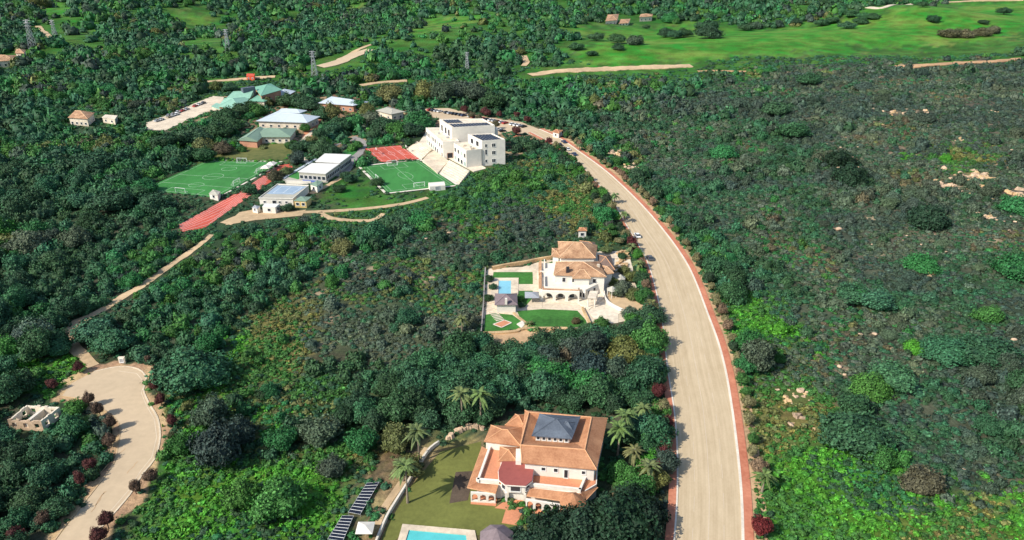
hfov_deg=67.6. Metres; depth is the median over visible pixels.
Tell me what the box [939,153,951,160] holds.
shrub
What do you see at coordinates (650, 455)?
tree
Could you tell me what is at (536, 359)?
tree
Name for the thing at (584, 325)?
tree
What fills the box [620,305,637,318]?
shrub
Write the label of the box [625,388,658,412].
tree
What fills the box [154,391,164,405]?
verge tree
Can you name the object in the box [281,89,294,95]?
classroom building
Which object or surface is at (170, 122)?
campus road
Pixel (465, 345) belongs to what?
tree
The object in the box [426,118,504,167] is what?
school building
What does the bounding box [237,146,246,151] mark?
shrub
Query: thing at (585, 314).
retaining wall
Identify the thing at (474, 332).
tree
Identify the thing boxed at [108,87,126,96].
shrub
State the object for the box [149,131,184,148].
tree
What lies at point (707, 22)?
tree
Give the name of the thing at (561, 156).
verge tree
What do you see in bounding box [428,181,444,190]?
domed shed
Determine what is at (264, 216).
dirt yard
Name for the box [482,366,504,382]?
tree
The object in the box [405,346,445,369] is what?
tree
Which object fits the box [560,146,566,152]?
verge tree
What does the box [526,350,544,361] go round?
tree
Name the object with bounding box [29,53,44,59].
shrub
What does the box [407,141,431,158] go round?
bleachers
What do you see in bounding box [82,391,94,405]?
verge tree
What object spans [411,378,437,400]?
tree
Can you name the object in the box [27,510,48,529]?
tree
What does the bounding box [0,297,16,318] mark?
tree
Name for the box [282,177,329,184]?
play terrace
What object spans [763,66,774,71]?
shrub
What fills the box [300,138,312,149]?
tree
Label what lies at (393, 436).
tree
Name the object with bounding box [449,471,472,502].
patio
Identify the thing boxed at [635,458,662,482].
palm tree
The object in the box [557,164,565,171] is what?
shrub
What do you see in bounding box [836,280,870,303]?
tree
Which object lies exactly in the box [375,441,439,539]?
garden wall
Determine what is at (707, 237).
shrub
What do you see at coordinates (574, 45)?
tree
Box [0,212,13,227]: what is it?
tree
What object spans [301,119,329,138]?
campus yard
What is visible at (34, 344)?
tree
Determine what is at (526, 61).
path
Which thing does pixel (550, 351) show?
tree
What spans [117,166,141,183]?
tree
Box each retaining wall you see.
[481,267,485,330]
[483,327,566,334]
[492,256,552,269]
[581,306,594,322]
[604,285,622,310]
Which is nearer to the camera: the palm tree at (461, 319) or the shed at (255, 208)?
the palm tree at (461, 319)
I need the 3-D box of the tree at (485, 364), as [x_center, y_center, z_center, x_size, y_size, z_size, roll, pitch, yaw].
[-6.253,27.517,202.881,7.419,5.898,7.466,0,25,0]
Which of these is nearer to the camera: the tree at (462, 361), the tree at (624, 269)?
the tree at (462, 361)
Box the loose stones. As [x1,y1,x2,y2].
[425,136,1017,468]
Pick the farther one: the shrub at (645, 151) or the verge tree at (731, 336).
the shrub at (645, 151)
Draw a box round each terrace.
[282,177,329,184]
[422,149,448,173]
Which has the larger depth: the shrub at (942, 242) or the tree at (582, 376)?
the shrub at (942, 242)
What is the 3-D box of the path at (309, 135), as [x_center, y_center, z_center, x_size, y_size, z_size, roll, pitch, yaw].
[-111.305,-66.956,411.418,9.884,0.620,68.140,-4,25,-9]
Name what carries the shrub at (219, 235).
on the ground at (902, 30)
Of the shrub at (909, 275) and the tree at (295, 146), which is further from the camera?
the tree at (295, 146)
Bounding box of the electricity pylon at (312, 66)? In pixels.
[309,51,317,76]
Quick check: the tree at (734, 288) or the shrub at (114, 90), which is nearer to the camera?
the tree at (734, 288)
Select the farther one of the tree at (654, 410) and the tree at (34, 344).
the tree at (34, 344)
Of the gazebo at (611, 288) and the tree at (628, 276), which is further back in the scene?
the tree at (628, 276)
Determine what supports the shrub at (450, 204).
on the ground at (902, 30)
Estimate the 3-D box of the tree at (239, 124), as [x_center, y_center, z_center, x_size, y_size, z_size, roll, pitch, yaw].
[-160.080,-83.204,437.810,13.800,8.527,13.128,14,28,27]
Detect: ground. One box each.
[0,0,1023,539]
[483,251,642,327]
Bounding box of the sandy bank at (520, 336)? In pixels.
[490,330,552,343]
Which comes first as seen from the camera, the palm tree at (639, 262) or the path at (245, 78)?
the palm tree at (639, 262)
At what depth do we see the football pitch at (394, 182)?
363.18 m
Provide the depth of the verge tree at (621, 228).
296.92 m
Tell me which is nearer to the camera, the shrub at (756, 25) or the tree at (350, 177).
the tree at (350, 177)
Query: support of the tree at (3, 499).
on the ground at (902, 30)
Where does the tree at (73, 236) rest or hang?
on the ground at (902, 30)
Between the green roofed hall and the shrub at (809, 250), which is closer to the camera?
the shrub at (809, 250)
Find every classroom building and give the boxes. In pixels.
[256,108,319,128]
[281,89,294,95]
[298,163,339,181]
[315,153,351,171]
[318,96,366,111]
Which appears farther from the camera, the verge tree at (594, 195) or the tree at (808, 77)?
the tree at (808, 77)
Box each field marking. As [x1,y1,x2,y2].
[159,161,257,195]
[180,167,276,230]
[370,161,449,190]
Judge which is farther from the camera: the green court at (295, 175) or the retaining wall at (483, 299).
the green court at (295, 175)
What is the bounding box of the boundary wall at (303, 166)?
[284,159,316,178]
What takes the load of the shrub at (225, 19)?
on the ground at (902, 30)
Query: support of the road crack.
on the cul de sac
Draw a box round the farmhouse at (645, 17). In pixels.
[639,13,652,21]
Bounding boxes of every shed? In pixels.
[209,190,220,200]
[252,205,259,212]
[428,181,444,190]
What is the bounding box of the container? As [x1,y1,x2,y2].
[246,73,254,80]
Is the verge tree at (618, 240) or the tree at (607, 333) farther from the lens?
the verge tree at (618, 240)
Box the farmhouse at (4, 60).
[0,55,15,67]
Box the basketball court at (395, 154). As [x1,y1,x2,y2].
[365,145,418,161]
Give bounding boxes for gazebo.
[480,525,512,539]
[607,286,615,297]
[615,274,624,279]
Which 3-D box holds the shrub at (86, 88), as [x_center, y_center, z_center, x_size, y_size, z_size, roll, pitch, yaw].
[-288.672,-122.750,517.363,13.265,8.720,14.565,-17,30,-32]
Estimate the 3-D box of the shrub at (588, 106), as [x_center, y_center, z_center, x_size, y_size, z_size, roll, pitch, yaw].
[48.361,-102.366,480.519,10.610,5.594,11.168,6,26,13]
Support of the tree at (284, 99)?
on the ground at (902, 30)
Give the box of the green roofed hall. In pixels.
[211,83,281,115]
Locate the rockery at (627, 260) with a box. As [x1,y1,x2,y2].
[614,251,632,274]
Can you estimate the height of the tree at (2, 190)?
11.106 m
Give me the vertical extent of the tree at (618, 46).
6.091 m
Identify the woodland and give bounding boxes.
[0,0,1023,141]
[0,117,1023,538]
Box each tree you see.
[0,153,13,162]
[0,161,26,174]
[0,186,5,197]
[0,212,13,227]
[0,216,21,235]
[0,249,5,260]
[0,281,10,296]
[0,283,27,308]
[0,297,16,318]
[0,305,12,321]
[0,321,20,335]
[0,333,19,357]
[0,355,17,372]
[0,370,25,403]
[0,425,15,443]
[0,439,7,455]
[0,439,29,461]
[0,456,27,482]
[0,491,9,512]
[0,504,31,532]
[1,185,26,195]
[1,189,21,198]
[1,276,30,288]
[2,253,28,268]
[3,195,32,217]
[5,269,36,283]
[5,484,52,513]
[5,525,25,539]
[5,530,30,539]
[6,366,35,390]
[15,284,37,305]
[15,323,51,362]
[17,219,50,233]
[20,188,46,202]
[22,436,55,460]
[22,457,68,488]
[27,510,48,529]
[32,495,75,520]
[33,177,59,193]
[33,509,49,524]
[34,251,70,270]
[35,309,65,327]
[44,378,58,389]
[47,337,72,355]
[48,327,72,344]
[50,295,90,317]
[53,412,90,436]
[54,225,92,247]
[62,165,93,187]
[65,192,90,208]
[66,150,123,172]
[69,313,117,342]
[71,359,83,372]
[72,470,84,486]
[76,210,102,227]
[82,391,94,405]
[82,457,97,469]
[86,186,133,210]
[86,327,134,354]
[89,401,103,415]
[89,526,109,539]
[96,509,113,527]
[100,432,115,445]
[101,413,117,430]
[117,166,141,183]
[126,184,150,200]
[128,479,141,493]
[137,192,166,211]
[141,467,157,483]
[144,345,237,396]
[147,377,159,391]
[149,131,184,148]
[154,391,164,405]
[160,343,206,371]
[162,433,194,454]
[165,414,177,425]
[167,125,213,143]
[167,431,174,438]
[185,417,241,466]
[189,391,230,426]
[190,145,216,160]
[196,331,223,351]
[198,119,237,137]
[211,105,240,120]
[211,139,234,153]
[220,82,238,89]
[220,476,261,509]
[223,116,246,128]
[224,413,259,445]
[230,136,239,143]
[232,101,251,114]
[241,184,257,193]
[245,473,309,523]
[259,424,298,450]
[264,97,274,104]
[275,91,291,105]
[280,202,295,210]
[287,140,306,151]
[288,150,304,163]
[289,92,308,106]
[295,414,344,447]
[298,95,320,109]
[299,123,310,131]
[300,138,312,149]
[305,136,319,141]
[307,135,330,156]
[311,128,328,138]
[312,105,330,121]
[315,452,348,477]
[321,144,342,154]
[322,100,344,117]
[323,122,343,133]
[328,115,350,129]
[328,404,353,426]
[331,184,346,191]
[340,171,349,178]
[340,388,370,409]
[343,173,358,181]
[343,425,378,455]
[349,98,365,108]
[352,397,377,422]
[353,141,363,147]
[358,406,390,433]
[359,102,375,113]
[361,111,379,123]
[361,219,391,239]
[365,128,381,137]
[369,115,396,129]
[370,370,406,396]
[371,177,384,184]
[373,386,415,421]
[374,82,402,101]
[378,421,412,453]
[385,354,420,375]
[389,457,414,481]
[389,458,420,503]
[392,373,405,384]
[393,452,424,476]
[394,305,420,324]
[397,365,431,389]
[400,383,432,410]
[401,121,424,134]
[401,422,432,458]
[404,138,414,145]
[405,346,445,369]
[408,402,435,422]
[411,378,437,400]
[412,79,433,99]
[415,406,440,428]
[421,365,442,374]
[428,79,454,102]
[428,369,453,394]
[432,371,468,404]
[435,380,456,403]
[438,352,463,370]
[441,327,476,360]
[441,396,478,424]
[442,331,478,356]
[448,362,489,386]
[448,385,472,411]
[451,78,471,97]
[453,314,469,331]
[453,376,476,395]
[458,354,475,366]
[460,105,468,111]
[463,79,487,100]
[466,386,493,415]
[468,111,475,116]
[468,331,493,339]
[470,396,499,423]
[471,331,494,350]
[471,350,493,365]
[471,363,483,371]
[473,378,507,396]
[475,339,506,359]
[477,368,494,381]
[480,88,507,107]
[480,106,486,115]
[481,360,501,371]
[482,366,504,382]
[483,109,490,117]
[483,293,494,300]
[485,275,494,281]
[486,387,508,417]
[488,283,497,288]
[488,372,525,402]
[491,120,499,126]
[492,354,517,373]
[494,347,530,364]
[496,337,526,352]
[497,349,526,373]
[505,362,531,381]
[512,126,521,132]
[517,294,524,300]
[519,339,538,357]
[519,374,534,383]
[523,116,531,122]
[524,320,534,326]
[524,360,559,377]
[525,367,565,399]
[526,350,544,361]
[526,502,574,539]
[527,327,560,349]
[527,354,548,364]
[536,342,560,360]
[543,382,569,404]
[545,137,552,142]
[546,356,570,365]
[548,326,580,347]
[549,362,574,383]
[554,499,603,539]
[557,154,566,160]
[559,387,587,409]
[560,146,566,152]
[565,163,576,168]
[567,41,584,48]
[569,348,607,374]
[570,155,577,160]
[570,341,592,360]
[570,366,607,390]
[571,327,591,339]
[573,326,608,354]
[576,373,622,408]
[577,166,585,170]
[579,322,596,331]
[584,323,618,347]
[585,50,598,54]
[586,144,592,150]
[587,32,604,40]
[590,192,598,198]
[590,485,660,539]
[592,206,618,221]
[593,197,603,202]
[600,189,607,194]
[600,244,613,252]
[602,192,612,201]
[603,354,629,380]
[603,391,624,413]
[604,338,647,363]
[604,420,633,455]
[605,459,632,480]
[606,33,626,42]
[606,223,616,228]
[607,201,616,209]
[608,276,619,285]
[608,324,630,338]
[608,334,634,351]
[609,230,618,234]
[610,285,622,295]
[611,43,624,49]
[611,193,620,202]
[612,408,638,429]
[613,237,624,242]
[613,480,655,501]
[614,279,634,293]
[614,466,640,486]
[616,376,636,396]
[616,420,640,444]
[617,264,630,273]
[618,170,625,175]
[618,225,625,231]
[618,253,627,258]
[619,211,630,221]
[620,229,631,236]
[623,271,635,281]
[623,312,643,322]
[623,317,644,337]
[623,410,662,438]
[623,443,646,466]
[624,355,662,387]
[625,243,637,253]
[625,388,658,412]
[627,236,637,243]
[628,241,637,248]
[628,354,650,367]
[629,319,671,351]
[631,260,646,271]
[631,472,655,496]
[632,248,644,257]
[632,270,649,281]
[633,302,667,323]
[634,290,651,304]
[634,402,654,415]
[634,448,656,470]
[635,434,660,454]
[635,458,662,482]
[637,186,644,194]
[637,413,678,447]
[639,467,670,489]
[640,495,671,537]
[641,279,651,287]
[643,191,650,197]
[643,294,653,304]
[643,346,662,355]
[644,287,655,296]
[644,299,659,309]
[646,381,666,390]
[647,355,670,372]
[649,196,656,203]
[650,399,671,417]
[652,382,666,397]
[652,448,681,474]
[653,398,671,411]
[657,27,672,36]
[657,446,668,452]
[658,207,666,214]
[660,414,674,428]
[665,215,674,223]
[666,30,685,37]
[671,225,680,231]
[677,27,694,36]
[681,237,690,245]
[692,25,725,37]
[692,252,702,262]
[694,19,720,28]
[696,259,703,266]
[700,253,726,271]
[704,272,715,282]
[708,282,715,288]
[710,292,719,298]
[712,297,720,307]
[714,279,747,299]
[716,303,727,315]
[721,260,747,272]
[721,266,748,285]
[721,314,729,320]
[722,319,733,328]
[727,332,736,340]
[727,341,739,350]
[731,327,767,349]
[731,350,762,373]
[733,351,740,360]
[734,368,744,373]
[735,371,749,385]
[738,337,778,371]
[739,24,752,30]
[740,385,750,394]
[741,395,756,407]
[743,411,755,425]
[747,432,760,443]
[747,444,757,455]
[748,457,769,472]
[749,467,777,492]
[751,514,774,535]
[759,100,792,114]
[775,120,813,136]
[790,18,802,23]
[796,71,821,83]
[813,19,829,25]
[815,409,901,460]
[826,17,841,22]
[835,20,857,28]
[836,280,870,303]
[836,390,876,415]
[844,9,859,16]
[851,17,869,23]
[855,12,871,18]
[857,288,897,309]
[865,356,918,392]
[865,444,900,470]
[867,13,881,18]
[916,1,929,6]
[917,333,977,368]
[926,15,942,21]
[952,333,1023,368]
[961,362,998,383]
[972,414,1004,436]
[978,19,989,23]
[992,352,1023,372]
[995,7,1013,14]
[1004,368,1023,389]
[1011,385,1023,406]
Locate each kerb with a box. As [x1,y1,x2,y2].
[54,395,120,539]
[94,366,160,526]
[222,160,282,194]
[359,159,458,192]
[531,132,677,539]
[540,129,743,539]
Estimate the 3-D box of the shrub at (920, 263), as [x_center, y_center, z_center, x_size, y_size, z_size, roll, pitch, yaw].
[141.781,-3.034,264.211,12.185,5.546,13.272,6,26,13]
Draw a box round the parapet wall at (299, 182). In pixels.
[286,180,310,183]
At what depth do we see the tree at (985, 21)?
761.17 m
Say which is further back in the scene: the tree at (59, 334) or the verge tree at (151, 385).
the tree at (59, 334)
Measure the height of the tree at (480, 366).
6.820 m
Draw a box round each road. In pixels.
[146,96,223,129]
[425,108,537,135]
[532,129,741,539]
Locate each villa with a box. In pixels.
[467,410,607,513]
[537,240,614,309]
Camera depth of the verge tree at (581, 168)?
364.83 m
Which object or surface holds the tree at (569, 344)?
on the ground at (902, 30)
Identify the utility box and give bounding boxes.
[118,356,125,362]
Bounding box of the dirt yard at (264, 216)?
[226,209,304,224]
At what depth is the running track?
320.89 m
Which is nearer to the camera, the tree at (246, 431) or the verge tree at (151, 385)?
the tree at (246, 431)
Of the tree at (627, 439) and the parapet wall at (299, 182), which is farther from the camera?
the parapet wall at (299, 182)
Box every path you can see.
[35,26,50,36]
[62,234,212,367]
[207,75,274,82]
[220,197,427,224]
[298,130,312,162]
[309,177,340,193]
[316,49,372,67]
[317,212,384,221]
[336,136,366,175]
[347,44,371,54]
[359,80,406,85]
[375,447,427,524]
[495,500,523,510]
[502,509,521,524]
[513,312,526,326]
[518,284,532,289]
[521,55,529,65]
[528,64,692,75]
[533,268,541,307]
[698,70,745,71]
[865,3,914,8]
[894,58,1020,67]
[949,0,1023,2]
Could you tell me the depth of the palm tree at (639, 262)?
264.34 m
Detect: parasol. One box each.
[355,522,374,533]
[525,292,538,297]
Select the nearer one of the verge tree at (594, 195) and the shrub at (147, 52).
the verge tree at (594, 195)
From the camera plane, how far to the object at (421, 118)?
439.54 m
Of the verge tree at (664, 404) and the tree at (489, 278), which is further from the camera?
the tree at (489, 278)
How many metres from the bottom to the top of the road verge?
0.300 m
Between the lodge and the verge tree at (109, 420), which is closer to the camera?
the verge tree at (109, 420)
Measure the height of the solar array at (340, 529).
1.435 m
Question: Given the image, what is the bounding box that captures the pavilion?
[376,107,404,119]
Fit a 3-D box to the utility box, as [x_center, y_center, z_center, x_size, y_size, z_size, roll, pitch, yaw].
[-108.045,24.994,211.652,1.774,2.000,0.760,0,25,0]
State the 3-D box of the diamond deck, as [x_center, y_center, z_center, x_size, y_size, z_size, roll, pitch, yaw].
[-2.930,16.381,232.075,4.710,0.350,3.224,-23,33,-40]
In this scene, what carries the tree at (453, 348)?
on the ground at (902, 30)
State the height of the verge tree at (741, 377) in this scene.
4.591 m
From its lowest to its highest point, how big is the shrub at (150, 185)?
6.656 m
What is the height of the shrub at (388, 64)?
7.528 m
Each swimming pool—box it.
[398,524,476,539]
[489,278,518,303]
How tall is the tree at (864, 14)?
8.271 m
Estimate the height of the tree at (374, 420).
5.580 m
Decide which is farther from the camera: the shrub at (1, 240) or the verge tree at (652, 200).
the verge tree at (652, 200)
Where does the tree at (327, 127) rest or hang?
on the ground at (902, 30)
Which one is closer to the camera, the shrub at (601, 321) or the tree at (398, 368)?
the tree at (398, 368)
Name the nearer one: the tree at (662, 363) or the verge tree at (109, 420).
the verge tree at (109, 420)
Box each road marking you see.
[112,371,156,508]
[543,134,723,539]
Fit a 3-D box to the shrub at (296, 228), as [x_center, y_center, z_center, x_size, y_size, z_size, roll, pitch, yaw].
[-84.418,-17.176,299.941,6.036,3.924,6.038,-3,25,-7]
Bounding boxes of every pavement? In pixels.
[528,132,676,539]
[541,128,753,539]
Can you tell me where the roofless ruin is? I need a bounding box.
[7,405,60,430]
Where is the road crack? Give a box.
[91,449,137,511]
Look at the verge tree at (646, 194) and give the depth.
330.39 m
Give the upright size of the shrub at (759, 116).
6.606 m
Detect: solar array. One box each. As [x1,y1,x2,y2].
[328,515,353,539]
[348,482,378,515]
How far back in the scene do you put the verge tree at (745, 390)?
195.90 m
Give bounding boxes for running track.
[179,164,291,231]
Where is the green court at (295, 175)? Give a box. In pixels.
[289,170,299,178]
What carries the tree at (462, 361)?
on the ground at (902, 30)
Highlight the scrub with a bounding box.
[0,52,1023,539]
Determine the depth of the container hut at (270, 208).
317.41 m
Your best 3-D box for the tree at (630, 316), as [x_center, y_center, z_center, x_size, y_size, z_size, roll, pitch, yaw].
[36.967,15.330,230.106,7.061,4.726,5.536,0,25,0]
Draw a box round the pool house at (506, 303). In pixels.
[494,293,517,312]
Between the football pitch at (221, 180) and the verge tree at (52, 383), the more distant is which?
the football pitch at (221, 180)
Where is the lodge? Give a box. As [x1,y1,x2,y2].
[238,126,296,147]
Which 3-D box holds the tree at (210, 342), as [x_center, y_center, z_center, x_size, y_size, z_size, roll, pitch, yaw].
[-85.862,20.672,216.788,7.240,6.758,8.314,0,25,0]
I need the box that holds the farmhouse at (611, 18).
[605,14,618,23]
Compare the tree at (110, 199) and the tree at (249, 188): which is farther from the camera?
the tree at (249, 188)
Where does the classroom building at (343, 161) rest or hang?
on the ground at (902, 30)
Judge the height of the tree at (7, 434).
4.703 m
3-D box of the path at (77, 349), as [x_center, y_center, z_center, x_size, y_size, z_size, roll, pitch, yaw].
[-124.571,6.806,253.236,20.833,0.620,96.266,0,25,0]
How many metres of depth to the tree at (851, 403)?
187.65 m
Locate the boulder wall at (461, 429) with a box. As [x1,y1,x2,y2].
[445,423,484,439]
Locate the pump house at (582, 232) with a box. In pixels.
[577,227,586,237]
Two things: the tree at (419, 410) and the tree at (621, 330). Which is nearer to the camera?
the tree at (419, 410)
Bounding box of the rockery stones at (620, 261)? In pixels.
[614,250,630,272]
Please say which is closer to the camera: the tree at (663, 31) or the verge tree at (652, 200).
the verge tree at (652, 200)
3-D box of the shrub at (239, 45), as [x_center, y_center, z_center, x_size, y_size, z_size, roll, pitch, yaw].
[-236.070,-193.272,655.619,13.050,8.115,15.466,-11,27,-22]
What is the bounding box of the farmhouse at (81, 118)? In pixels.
[68,110,94,125]
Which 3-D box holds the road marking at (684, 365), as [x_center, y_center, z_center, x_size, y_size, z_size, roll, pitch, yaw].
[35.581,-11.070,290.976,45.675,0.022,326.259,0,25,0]
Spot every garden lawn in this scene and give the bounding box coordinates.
[381,442,514,539]
[484,313,520,330]
[493,272,532,283]
[517,309,586,327]
[518,291,532,306]
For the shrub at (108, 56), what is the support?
on the ground at (902, 30)
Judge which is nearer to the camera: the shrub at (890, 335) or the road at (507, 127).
the shrub at (890, 335)
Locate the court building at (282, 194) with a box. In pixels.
[258,184,308,205]
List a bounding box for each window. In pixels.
[510,486,520,491]
[563,469,568,478]
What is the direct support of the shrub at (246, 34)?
on the ground at (902, 30)
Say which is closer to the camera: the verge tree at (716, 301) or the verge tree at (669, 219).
the verge tree at (716, 301)
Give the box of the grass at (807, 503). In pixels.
[1,139,1023,539]
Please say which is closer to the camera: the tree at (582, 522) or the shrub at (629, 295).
the tree at (582, 522)
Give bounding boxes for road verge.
[543,128,767,539]
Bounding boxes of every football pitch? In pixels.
[156,160,280,196]
[362,160,454,191]
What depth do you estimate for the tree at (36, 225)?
285.57 m
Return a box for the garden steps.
[486,308,503,320]
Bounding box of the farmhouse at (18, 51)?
[15,49,25,55]
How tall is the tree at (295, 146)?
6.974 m
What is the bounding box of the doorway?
[447,153,452,158]
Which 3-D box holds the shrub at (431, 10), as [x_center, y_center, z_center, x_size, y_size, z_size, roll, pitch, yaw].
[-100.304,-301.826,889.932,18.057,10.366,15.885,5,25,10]
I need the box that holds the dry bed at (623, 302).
[608,292,642,308]
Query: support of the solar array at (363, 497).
on the ground at (902, 30)
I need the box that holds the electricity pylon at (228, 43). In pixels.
[223,29,229,50]
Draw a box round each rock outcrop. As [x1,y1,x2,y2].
[608,149,621,155]
[623,162,638,168]
[775,388,809,403]
[788,412,815,430]
[872,108,906,115]
[934,177,966,189]
[941,166,995,186]
[976,211,1004,221]
[992,185,1023,198]
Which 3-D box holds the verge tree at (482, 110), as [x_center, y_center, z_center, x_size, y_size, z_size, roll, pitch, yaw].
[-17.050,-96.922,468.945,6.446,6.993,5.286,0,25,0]
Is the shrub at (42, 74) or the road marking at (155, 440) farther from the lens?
the shrub at (42, 74)
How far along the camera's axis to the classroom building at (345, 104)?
481.90 m
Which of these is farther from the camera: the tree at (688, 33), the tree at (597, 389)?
the tree at (688, 33)
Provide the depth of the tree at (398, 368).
201.02 m
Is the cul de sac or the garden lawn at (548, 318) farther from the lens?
the garden lawn at (548, 318)
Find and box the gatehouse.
[552,129,562,137]
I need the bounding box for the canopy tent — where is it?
[259,165,272,169]
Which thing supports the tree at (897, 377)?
on the ground at (902, 30)
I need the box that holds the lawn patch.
[342,148,357,155]
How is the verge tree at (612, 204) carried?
on the ground at (902, 30)
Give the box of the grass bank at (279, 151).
[217,143,294,160]
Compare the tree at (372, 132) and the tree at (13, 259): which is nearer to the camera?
the tree at (13, 259)
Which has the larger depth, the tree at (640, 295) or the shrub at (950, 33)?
the shrub at (950, 33)
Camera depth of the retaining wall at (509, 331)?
227.56 m
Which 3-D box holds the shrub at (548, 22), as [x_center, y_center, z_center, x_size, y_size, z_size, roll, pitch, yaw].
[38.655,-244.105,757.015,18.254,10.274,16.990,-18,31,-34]
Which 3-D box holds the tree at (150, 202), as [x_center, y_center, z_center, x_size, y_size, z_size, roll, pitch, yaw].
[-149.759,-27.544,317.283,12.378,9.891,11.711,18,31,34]
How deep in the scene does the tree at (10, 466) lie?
166.66 m
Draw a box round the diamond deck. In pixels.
[495,320,509,327]
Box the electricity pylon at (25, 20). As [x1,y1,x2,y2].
[22,19,35,48]
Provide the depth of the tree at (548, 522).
149.21 m
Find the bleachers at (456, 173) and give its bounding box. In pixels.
[440,160,469,183]
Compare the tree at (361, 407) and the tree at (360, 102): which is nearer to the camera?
the tree at (361, 407)
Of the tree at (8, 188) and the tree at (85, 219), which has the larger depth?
the tree at (8, 188)
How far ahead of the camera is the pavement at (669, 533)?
171.14 m
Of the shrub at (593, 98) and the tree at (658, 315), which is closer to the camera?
the tree at (658, 315)
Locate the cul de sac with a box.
[57,367,158,539]
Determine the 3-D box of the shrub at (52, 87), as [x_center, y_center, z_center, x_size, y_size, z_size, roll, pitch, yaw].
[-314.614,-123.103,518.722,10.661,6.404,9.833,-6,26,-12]
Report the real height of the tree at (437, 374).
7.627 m
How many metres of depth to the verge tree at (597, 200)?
324.73 m
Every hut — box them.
[262,203,279,213]
[294,196,311,207]
[310,180,322,192]
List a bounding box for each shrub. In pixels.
[0,143,24,156]
[0,237,9,245]
[0,328,25,339]
[9,229,48,254]
[12,0,26,7]
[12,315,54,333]
[17,11,25,17]
[20,5,35,13]
[26,0,47,5]
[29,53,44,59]
[34,227,63,245]
[36,73,48,76]
[36,75,51,83]
[39,0,53,7]
[40,84,55,90]
[42,88,56,96]
[53,91,67,99]
[55,51,66,56]
[56,82,68,91]
[61,397,86,415]
[74,89,84,95]
[75,82,96,95]
[88,97,97,103]
[90,138,115,149]
[95,97,109,106]
[102,83,114,92]
[103,45,118,52]
[103,52,118,59]
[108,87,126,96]
[119,270,143,286]
[127,99,143,107]
[128,177,159,191]
[135,253,145,260]
[137,258,148,265]
[138,49,153,57]
[142,246,151,252]
[147,42,159,50]
[147,130,162,135]
[151,28,163,34]
[158,21,168,29]
[158,96,170,100]
[159,50,172,57]
[159,100,170,106]
[160,283,175,295]
[167,69,178,79]
[169,289,181,296]
[172,399,182,407]
[181,257,197,265]
[182,240,193,246]
[183,0,192,4]
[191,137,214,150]
[208,81,222,89]
[214,232,222,238]
[216,52,238,62]
[218,260,230,266]
[220,16,229,21]
[228,58,239,65]
[232,232,242,239]
[236,40,242,49]
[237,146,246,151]
[239,31,251,37]
[244,112,254,118]
[247,103,269,115]
[257,250,275,262]
[258,382,279,398]
[265,168,287,180]
[269,56,281,65]
[274,244,286,248]
[278,166,293,175]
[284,140,293,148]
[290,224,303,231]
[297,215,311,222]
[302,54,310,61]
[324,275,339,287]
[329,237,352,255]
[334,268,349,278]
[336,38,349,44]
[343,74,361,82]
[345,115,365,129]
[372,73,379,80]
[376,61,392,68]
[376,266,390,274]
[384,120,406,136]
[396,99,404,107]
[397,69,410,77]
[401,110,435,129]
[404,210,432,230]
[412,94,426,102]
[418,6,433,13]
[445,200,456,208]
[457,263,467,270]
[459,309,478,324]
[486,84,495,90]
[494,1,509,8]
[508,40,520,46]
[510,526,543,539]
[516,82,526,88]
[517,47,526,53]
[523,102,535,110]
[539,89,547,96]
[540,78,558,88]
[544,18,558,28]
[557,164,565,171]
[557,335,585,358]
[571,317,580,323]
[580,102,596,111]
[585,78,597,84]
[588,93,600,103]
[594,315,610,327]
[600,115,611,121]
[610,156,622,164]
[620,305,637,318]
[624,286,639,300]
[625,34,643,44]
[637,3,651,12]
[640,148,649,154]
[660,12,678,22]
[661,107,672,113]
[696,168,705,175]
[703,234,714,242]
[708,144,739,158]
[717,10,726,16]
[721,96,750,107]
[725,252,736,261]
[732,236,742,242]
[738,107,746,113]
[742,155,760,164]
[748,21,764,28]
[752,112,770,121]
[762,243,776,251]
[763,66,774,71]
[764,125,775,133]
[770,20,783,26]
[772,351,786,362]
[803,248,814,253]
[807,96,825,103]
[818,220,831,226]
[821,149,860,166]
[822,172,832,178]
[829,162,873,186]
[848,371,896,403]
[853,284,870,304]
[854,81,874,89]
[874,93,891,101]
[879,88,890,94]
[880,197,899,208]
[880,329,899,340]
[882,191,902,202]
[892,165,902,171]
[893,280,907,291]
[894,114,904,120]
[897,463,948,495]
[901,252,943,274]
[902,338,924,355]
[904,270,919,279]
[905,202,952,230]
[906,197,924,208]
[910,0,928,4]
[913,111,937,122]
[915,67,928,77]
[922,180,940,188]
[923,321,934,328]
[934,238,949,246]
[936,28,964,37]
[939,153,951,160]
[961,28,977,37]
[968,304,1005,322]
[971,263,985,271]
[971,442,994,457]
[972,27,992,35]
[977,183,1001,195]
[986,25,1000,33]
[987,251,1023,280]
[995,194,1023,215]
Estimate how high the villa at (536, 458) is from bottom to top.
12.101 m
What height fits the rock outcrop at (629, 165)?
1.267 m
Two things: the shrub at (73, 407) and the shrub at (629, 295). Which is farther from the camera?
the shrub at (629, 295)
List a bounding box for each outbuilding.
[102,114,117,124]
[619,19,629,24]
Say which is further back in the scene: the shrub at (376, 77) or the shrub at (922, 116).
the shrub at (376, 77)
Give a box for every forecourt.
[419,133,484,171]
[585,301,620,323]
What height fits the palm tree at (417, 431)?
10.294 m
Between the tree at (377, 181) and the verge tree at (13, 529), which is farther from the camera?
the tree at (377, 181)
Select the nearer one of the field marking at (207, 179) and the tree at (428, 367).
the tree at (428, 367)
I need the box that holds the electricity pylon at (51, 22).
[49,20,57,34]
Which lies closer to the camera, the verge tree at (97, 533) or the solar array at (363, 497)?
the verge tree at (97, 533)
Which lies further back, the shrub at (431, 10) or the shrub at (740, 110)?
the shrub at (431, 10)
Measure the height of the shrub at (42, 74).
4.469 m
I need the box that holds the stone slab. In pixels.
[517,321,523,326]

